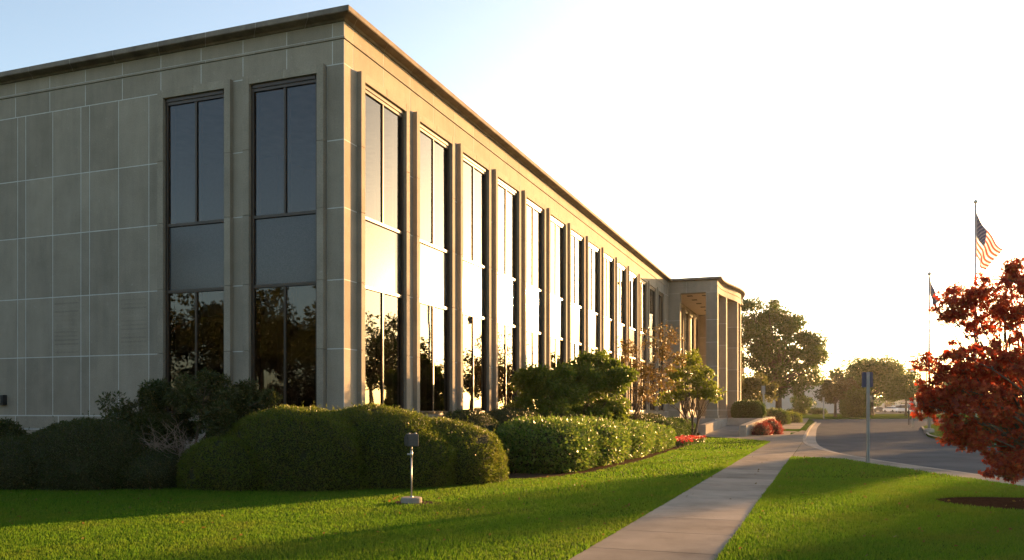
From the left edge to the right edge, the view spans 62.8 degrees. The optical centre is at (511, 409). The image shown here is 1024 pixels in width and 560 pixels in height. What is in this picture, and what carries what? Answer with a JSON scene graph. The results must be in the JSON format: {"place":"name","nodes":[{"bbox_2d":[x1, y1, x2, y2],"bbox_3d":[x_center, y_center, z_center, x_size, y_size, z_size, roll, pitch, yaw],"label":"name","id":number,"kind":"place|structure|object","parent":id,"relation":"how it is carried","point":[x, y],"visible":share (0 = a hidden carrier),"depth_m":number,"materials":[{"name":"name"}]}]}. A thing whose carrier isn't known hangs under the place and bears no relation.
{"place":"outdoors","nodes":[
{"label":"outdoors","id":0,"kind":"place"},
{"bbox_2d":[0,0,1023,396],"label":"sky","id":1,"kind":"structure","parent":0,"point":[820,158],"materials":[{"name":"white"}]},
{"bbox_2d":[0,419,1023,559],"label":"lawn","id":2,"kind":"structure","parent":0,"point":[806,425],"depth_m":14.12,"materials":[{"name":"green plant"}]},
{"bbox_2d":[0,411,184,491],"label":"clipped yew","id":3,"kind":"object","parent":2,"relation":"on","point":[85,454],"visible":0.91,"depth_m":17.03,"materials":[{"name":"green plant"}]},
{"bbox_2d":[395,501,440,505],"bbox_3d":[-1.675,1.649,14.694,0.916,0.030,0.658,0,0,20],"label":"bare patch","id":4,"kind":"object","parent":2,"relation":"on","point":[426,502],"visible":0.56,"depth_m":14.58,"materials":[{"name":"soil"}]},
{"bbox_2d":[401,433,421,503],"bbox_3d":[-1.767,1.041,14.750,0.370,1.258,0.370,0,0,20],"label":"flood light","id":5,"kind":"object","parent":4,"relation":"on","point":[411,440],"visible":0.83,"depth_m":14.67,"materials":[{"name":"metal"}]},
{"bbox_2d":[507,432,698,479],"bbox_3d":[-0.494,1.663,34.731,24.016,0.050,53.722,0,0,50],"label":"planting bed","id":6,"kind":"object","parent":2,"relation":"on","point":[514,475],"visible":0.1,"depth_m":22.50,"materials":[{"name":"soil"}]},
{"bbox_2d":[0,417,29,437],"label":"shrub","id":7,"kind":"object","parent":6,"relation":"on","point":[6,425],"visible":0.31,"depth_m":20.33,"materials":[{"name":"green plant"}]},
{"bbox_2d":[95,367,282,459],"bbox_3d":[-7.218,0.394,18.674,4.394,2.695,2.473,0,0,2],"label":"spreading yew","id":8,"kind":"object","parent":6,"relation":"on","point":[157,423],"visible":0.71,"depth_m":18.56,"materials":[{"name":"green plant"}]},
{"bbox_2d":[175,400,509,492],"bbox_3d":[-3.501,0.745,18.434,7.387,1.901,3.926,0,0,-22],"label":"clipped yew","id":9,"kind":"object","parent":6,"relation":"on","point":[282,448],"visible":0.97,"depth_m":17.16,"materials":[{"name":"green plant"}]},
{"bbox_2d":[441,406,582,434],"bbox_3d":[0.149,0.791,24.853,2.834,1.828,8.002,0,0,36],"label":"clipped yew","id":10,"kind":"object","parent":6,"relation":"on","point":[489,420],"visible":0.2,"depth_m":22.58,"materials":[{"name":"green plant"}]},
{"bbox_2d":[9,452,1023,555],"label":"fallen leaves","id":11,"kind":"object","parent":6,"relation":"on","point":[907,506],"visible":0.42,"depth_m":14.06,"materials":[{"name":"orange plant"}]},
{"bbox_2d":[499,348,639,421],"bbox_3d":[1.922,-0.181,27.929,5.048,3.858,3.024,0,0,-40],"label":"leafy shrub","id":12,"kind":"object","parent":6,"relation":"on","point":[580,385],"visible":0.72,"depth_m":27.36,"materials":[{"name":"green plant"}]},
{"bbox_2d":[490,410,676,473],"bbox_3d":[3.304,0.913,29.115,3.324,1.806,17.545,0,0,20],"label":"clipped hedge","id":13,"kind":"object","parent":6,"relation":"on","point":[548,444],"visible":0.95,"depth_m":22.17,"materials":[{"name":"green plant"}]},
{"bbox_2d":[626,412,663,420],"bbox_3d":[7.313,0.939,46.706,2.124,1.610,9.040,0,0,20],"label":"clipped yew","id":14,"kind":"object","parent":6,"relation":"on","point":[648,415],"visible":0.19,"depth_m":44.88,"materials":[{"name":"green plant"}]},
{"bbox_2d":[613,322,687,419],"bbox_3d":[5.972,-1.127,37.014,3.378,5.716,2.259,0,0,-21],"label":"copper tree","id":15,"kind":"object","parent":6,"relation":"on","point":[646,369],"visible":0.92,"depth_m":36.88,"materials":[{"name":"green plant"}]},
{"bbox_2d":[642,416,697,436],"bbox_3d":[8.577,1.070,45.641,2.763,1.445,11.559,0,0,20],"label":"clipped hedge","id":16,"kind":"object","parent":6,"relation":"on","point":[680,426],"visible":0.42,"depth_m":41.81,"materials":[{"name":"green plant"}]},
{"bbox_2d":[675,435,705,446],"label":"bedding flowers","id":17,"kind":"object","parent":6,"relation":"on","point":[683,440],"visible":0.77,"depth_m":38.38,"materials":[{"name":"red plant"}]},
{"bbox_2d":[653,348,726,435],"bbox_3d":[9.820,-0.917,46.001,4.172,4.945,2.415,0,0,-1],"label":"dogwood","id":18,"kind":"object","parent":2,"relation":"on","point":[698,393],"visible":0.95,"depth_m":45.82,"materials":[{"name":"green plant"}]},
{"bbox_2d":[739,418,764,435],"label":"parapet wall","id":19,"kind":"structure","parent":2,"relation":"on","point":[745,429],"depth_m":52.73,"materials":[{"name":"concrete"}]},
{"bbox_2d":[741,371,778,405],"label":"yellow tree","id":20,"kind":"object","parent":2,"relation":"on","point":[751,387],"visible":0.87,"depth_m":91.27,"materials":[{"name":"green plant"}]},
{"bbox_2d":[761,386,764,402],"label":"road sign","id":21,"kind":"object","parent":2,"relation":"on","point":[763,390],"visible":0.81,"depth_m":66.02,"materials":[{"name":"metal"}]},
{"bbox_2d":[749,432,790,436],"bbox_3d":[17.275,1.650,55.392,1.942,0.040,10.903,0,0,25],"label":"gravel bed","id":22,"kind":"object","parent":2,"relation":"on","point":[782,434],"visible":0.56,"depth_m":52.37,"materials":[{"name":"beige gravel"}]},
{"bbox_2d":[751,417,783,434],"bbox_3d":[16.657,1.148,54.523,2.055,1.405,4.835,0,0,20],"label":"barberry","id":23,"kind":"object","parent":22,"relation":"on","point":[769,427],"visible":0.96,"depth_m":53.48,"materials":[{"name":"red plant"}]},
{"bbox_2d":[766,406,791,424],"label":"shrub","id":24,"kind":"object","parent":2,"relation":"on","point":[781,415],"visible":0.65,"depth_m":88.96,"materials":[{"name":"green plant"}]},
{"bbox_2d":[741,295,832,408],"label":"oak","id":25,"kind":"object","parent":2,"relation":"on","point":[775,356],"visible":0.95,"depth_m":110.28,"materials":[{"name":"green plant"}]},
{"bbox_2d":[786,409,802,422],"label":"shrub","id":26,"kind":"object","parent":2,"relation":"on","point":[796,418],"visible":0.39,"depth_m":96.72,"materials":[{"name":"green plant"}]},
{"bbox_2d":[862,372,872,462],"bbox_3d":[10.972,0.325,25.885,0.345,2.951,0.076,0,0,0],"label":"road sign","id":27,"kind":"object","parent":2,"relation":"on","point":[867,380],"visible":0.9,"depth_m":25.89,"materials":[{"name":"metal"}]},
{"bbox_2d":[935,497,1023,509],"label":"mulch","id":28,"kind":"object","parent":2,"relation":"on","point":[998,502],"visible":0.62,"depth_m":14.91,"materials":[{"name":"brown plant"}]},
{"bbox_2d":[904,257,1023,483],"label":"red maple","id":29,"kind":"object","parent":28,"relation":"on","point":[990,392],"visible":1,"depth_m":13.89,"materials":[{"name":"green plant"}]},
{"bbox_2d":[569,441,801,559],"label":"sidewalk","id":30,"kind":"structure","parent":0,"point":[724,503],"depth_m":12.62,"materials":[{"name":"concrete"}]},
{"bbox_2d":[699,430,863,458],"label":"forecourt","id":31,"kind":"structure","parent":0,"point":[803,450],"depth_m":42.93,"materials":[{"name":"concrete"}]},
{"bbox_2d":[705,425,738,434],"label":"ramp","id":32,"kind":"structure","parent":31,"relation":"on","point":[730,430],"depth_m":56.16,"materials":[{"name":"concrete"}]},
{"bbox_2d":[782,418,808,428],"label":"path","id":33,"kind":"structure","parent":0,"point":[800,425],"depth_m":84.31,"materials":[{"name":"concrete"}]},
{"bbox_2d":[800,414,978,419],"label":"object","id":34,"kind":"object","parent":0,"point":[876,416],"visible":0.29,"depth_m":127.76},
{"bbox_2d":[786,408,806,414],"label":"shrub","id":35,"kind":"object","parent":34,"relation":"on","point":[803,411],"visible":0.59,"depth_m":148.81,"materials":[{"name":"green plant"}]},
{"bbox_2d":[789,395,816,412],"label":"hedge tree","id":36,"kind":"object","parent":34,"relation":"on","point":[800,404],"visible":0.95,"depth_m":148.84,"materials":[{"name":"green plant"}]},
{"bbox_2d":[822,397,824,417],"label":"road sign","id":37,"kind":"object","parent":34,"relation":"on","point":[823,399],"visible":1,"depth_m":119.99,"materials":[{"name":"metal"}]},
{"bbox_2d":[812,373,860,416],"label":"tree","id":38,"kind":"object","parent":34,"relation":"on","point":[832,390],"visible":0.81,"depth_m":127.10,"materials":[{"name":"green plant"}]},
{"bbox_2d":[837,385,871,416],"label":"round evergreen","id":39,"kind":"object","parent":34,"relation":"on","point":[853,404],"visible":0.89,"depth_m":124.56,"materials":[{"name":"green plant"}]},
{"bbox_2d":[827,353,909,414],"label":"round tree","id":40,"kind":"object","parent":34,"relation":"on","point":[879,367],"visible":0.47,"depth_m":139.26,"materials":[{"name":"green plant"}]},
{"bbox_2d":[870,395,873,416],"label":"notice sign","id":41,"kind":"object","parent":34,"relation":"on","point":[872,397],"visible":0.32,"depth_m":129.93,"materials":[{"name":"metal"}]},
{"bbox_2d":[879,370,926,415],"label":"street tree","id":42,"kind":"object","parent":34,"relation":"on","point":[905,390],"visible":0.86,"depth_m":133.70,"materials":[{"name":"green plant"}]},
{"bbox_2d":[826,411,960,413],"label":"parking lot","id":43,"kind":"structure","parent":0,"point":[881,412],"depth_m":167.58,"materials":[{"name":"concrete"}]},
{"bbox_2d":[874,407,886,411],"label":"parked car","id":44,"kind":"object","parent":43,"relation":"on","point":[878,409],"visible":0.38,"depth_m":239.27,"materials":[{"name":"paint"}]},
{"bbox_2d":[883,406,899,412],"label":"parked car","id":45,"kind":"object","parent":43,"relation":"on","point":[891,409],"visible":0.84,"depth_m":197.49,"materials":[{"name":"white paint"}]},
{"bbox_2d":[898,405,914,412],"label":"parked car","id":46,"kind":"object","parent":43,"relation":"on","point":[901,408],"visible":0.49,"depth_m":176.88,"materials":[{"name":"white paint"}]},
{"bbox_2d":[810,419,1023,479],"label":"road","id":47,"kind":"structure","parent":0,"point":[898,441],"depth_m":42.54,"materials":[{"name":"grey asphalt"}]},
{"bbox_2d":[806,423,833,451],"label":"gutter","id":48,"kind":"object","parent":47,"relation":"on","point":[811,438],"visible":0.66,"depth_m":52.77,"materials":[{"name":"concrete"}]},
{"bbox_2d":[803,422,1023,481],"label":"kerb","id":49,"kind":"structure","parent":47,"relation":"on","point":[806,434],"depth_m":28.61,"materials":[{"name":"concrete"}]},
{"bbox_2d":[921,426,995,444],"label":"kerb","id":50,"kind":"structure","parent":47,"relation":"on","point":[932,435],"depth_m":56.99,"materials":[{"name":"concrete"}]},
{"bbox_2d":[845,458,1023,485],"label":"pavement","id":51,"kind":"structure","parent":0,"point":[1021,483],"depth_m":22.21,"materials":[{"name":"concrete"}]},
{"bbox_2d":[922,424,995,446],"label":"verge","id":52,"kind":"structure","parent":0,"point":[934,427],"depth_m":58.65,"materials":[{"name":"green plant"}]},
{"bbox_2d":[924,272,934,432],"bbox_3d":[29.818,-4.049,60.000,0.700,11.598,0.700,0,0,20],"label":"flagpole","id":53,"kind":"object","parent":52,"relation":"on","point":[929,429],"visible":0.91,"depth_m":59.94,"materials":[{"name":"metal"}]},
{"bbox_2d":[929,275,936,305],"bbox_3d":[30.148,-8.408,59.880,0.658,2.365,0.397,0,0,-29],"label":"flag","id":54,"kind":"object","parent":53,"relation":"hanging from","point":[932,292],"visible":0.77,"depth_m":59.89,"materials":[{"name":"multicoloured fabric"}]},
{"bbox_2d":[937,419,982,442],"bbox_3d":[23.819,1.065,43.982,2.787,1.610,2.372,0,0,20],"label":"shrub","id":55,"kind":"object","parent":52,"relation":"on","point":[941,434],"visible":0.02,"depth_m":44.13,"materials":[{"name":"green plant"}]},
{"bbox_2d":[973,199,977,416],"bbox_3d":[30.365,-6.008,55.000,0.700,15.517,0.700,0,0,20],"label":"flagpole","id":56,"kind":"object","parent":52,"relation":"on","point":[975,201],"visible":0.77,"depth_m":54.95,"materials":[{"name":"metal"}]},
{"bbox_2d":[976,213,1002,269],"bbox_3d":[31.240,-10.981,54.927,1.834,3.906,0.605,0,0,-10],"label":"flag","id":57,"kind":"object","parent":56,"relation":"attached to","point":[988,250],"visible":1,"depth_m":54.89,"materials":[{"name":"multicoloured fabric"}]},
{"bbox_3d":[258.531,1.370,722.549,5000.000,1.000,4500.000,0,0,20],"label":"ground","id":58,"kind":"structure","parent":0,"visible":0},
{"bbox_2d":[0,5,774,449],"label":"civic building","id":59,"kind":"structure","parent":58,"relation":"on","point":[340,207],"depth_m":22.55,"materials":[{"name":"stone"}]},
{"bbox_2d":[157,79,232,415],"bbox_3d":[-8.068,-4.050,21.615,2.310,8.456,0.420,0,0,20],"label":"window","id":60,"kind":"structure","parent":59,"relation":"in","point":[195,122],"depth_m":21.55,"materials":[{"name":"glass"}]},
{"bbox_2d":[243,63,326,409],"bbox_3d":[-5.534,-4.050,20.668,2.340,8.456,0.420,0,0,20],"label":"window","id":61,"kind":"structure","parent":59,"relation":"in","point":[285,111],"depth_m":20.58,"materials":[{"name":"glass"}]},
{"bbox_2d":[357,71,409,410],"bbox_3d":[-3.430,-4.050,21.787,0.420,8.456,2.550,0,0,20],"label":"window","id":62,"kind":"structure","parent":59,"relation":"in","point":[383,119],"depth_m":21.74,"materials":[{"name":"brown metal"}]},
{"bbox_2d":[413,111,454,415],"bbox_3d":[-2.386,-4.050,24.578,0.420,8.456,2.550,0,0,20],"label":"window","id":63,"kind":"structure","parent":59,"relation":"in","point":[433,148],"depth_m":24.54,"materials":[{"name":"clear glass"}]},
{"bbox_2d":[457,143,490,413],"bbox_3d":[-1.343,-4.050,27.370,0.420,8.456,2.550,0,0,20],"label":"window","id":64,"kind":"structure","parent":59,"relation":"in","point":[473,173],"depth_m":27.32,"materials":[{"name":"clear glass"}]},
{"bbox_2d":[493,169,520,409],"bbox_3d":[-0.300,-4.050,30.161,0.420,8.456,2.550,0,0,20],"label":"window","id":65,"kind":"structure","parent":59,"relation":"in","point":[506,193],"depth_m":30.13,"materials":[{"name":"clear glass"}]},
{"bbox_2d":[522,190,545,409],"bbox_3d":[0.743,-4.050,32.953,0.420,8.456,2.550,0,0,20],"label":"window","id":66,"kind":"structure","parent":59,"relation":"in","point":[533,210],"depth_m":32.93,"materials":[{"name":"clear glass"}]},
{"bbox_2d":[547,208,566,372],"bbox_3d":[1.786,-4.050,35.744,0.420,8.456,2.550,0,0,20],"label":"window","id":67,"kind":"structure","parent":59,"relation":"in","point":[556,224],"depth_m":35.86,"materials":[{"name":"glass"}]},
{"bbox_2d":[567,223,584,361],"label":"window","id":68,"kind":"structure","parent":59,"relation":"in","point":[575,237],"depth_m":38.47,"materials":[{"name":"glass"}]},
{"bbox_2d":[585,236,600,353],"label":"window","id":69,"kind":"structure","parent":59,"relation":"in","point":[592,248],"depth_m":41.26,"materials":[{"name":"glass"}]},
{"bbox_2d":[601,247,614,398],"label":"window","id":70,"kind":"structure","parent":59,"relation":"in","point":[607,258],"depth_m":44.25,"materials":[{"name":"glass"}]},
{"bbox_2d":[615,257,626,406],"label":"window","id":71,"kind":"structure","parent":59,"relation":"in","point":[620,267],"depth_m":46.89,"materials":[{"name":"glass"}]},
{"bbox_2d":[627,266,637,411],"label":"window","id":72,"kind":"structure","parent":59,"relation":"in","point":[632,275],"depth_m":49.97,"materials":[{"name":"glass"}]},
{"bbox_2d":[638,274,647,411],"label":"window","id":73,"kind":"structure","parent":59,"relation":"in","point":[642,281],"depth_m":52.70,"materials":[{"name":"glass"}]},
{"bbox_2d":[648,281,656,411],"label":"window","id":74,"kind":"structure","parent":59,"relation":"in","point":[652,289],"depth_m":55.73,"materials":[{"name":"glass"}]},
{"bbox_2d":[657,287,664,411],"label":"window","id":75,"kind":"structure","parent":59,"relation":"in","point":[660,293],"depth_m":58.44,"materials":[{"name":"glass"}]},
{"bbox_2d":[681,304,683,411],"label":"window","id":76,"kind":"structure","parent":59,"relation":"in","point":[682,307],"depth_m":66.91,"materials":[{"name":"glass"}]},
{"bbox_2d":[684,306,688,410],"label":"window","id":77,"kind":"structure","parent":59,"relation":"in","point":[686,311],"depth_m":69.35,"materials":[{"name":"glass"}]},
{"bbox_2d":[689,311,694,410],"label":"window","id":78,"kind":"structure","parent":59,"relation":"in","point":[691,315],"depth_m":71.94,"materials":[{"name":"glass"}]},
{"bbox_2d":[695,314,698,410],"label":"window","id":79,"kind":"structure","parent":59,"relation":"in","point":[696,317],"depth_m":74.71,"materials":[{"name":"black glass"}]},
{"bbox_2d":[699,418,726,434],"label":"parapet wall","id":80,"kind":"structure","parent":59,"relation":"on","point":[708,427],"depth_m":56.35,"materials":[{"name":"concrete"}]},
{"bbox_2d":[730,399,766,417],"bbox_3d":[17.942,-0.041,63.668,2.788,1.616,2.800,0,0,20],"label":"round boxwood","id":81,"kind":"object","parent":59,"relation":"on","point":[746,408],"visible":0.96,"depth_m":62.77,"materials":[{"name":"green plant"}]},
{"bbox_2d":[764,383,861,412],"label":"building","id":82,"kind":"structure","parent":58,"relation":"on","point":[787,404],"depth_m":171.71,"materials":[{"name":"stone"}]},
{"bbox_2d":[807,407,827,413],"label":"shrub","id":83,"kind":"object","parent":58,"relation":"on","point":[815,410],"visible":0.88,"depth_m":156.92,"materials":[{"name":"green plant"}]},
{"bbox_2d":[874,398,918,407],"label":"store","id":84,"kind":"structure","parent":58,"relation":"on","point":[885,405],"depth_m":319.60,"materials":[{"name":"beige glass"}]}
]}

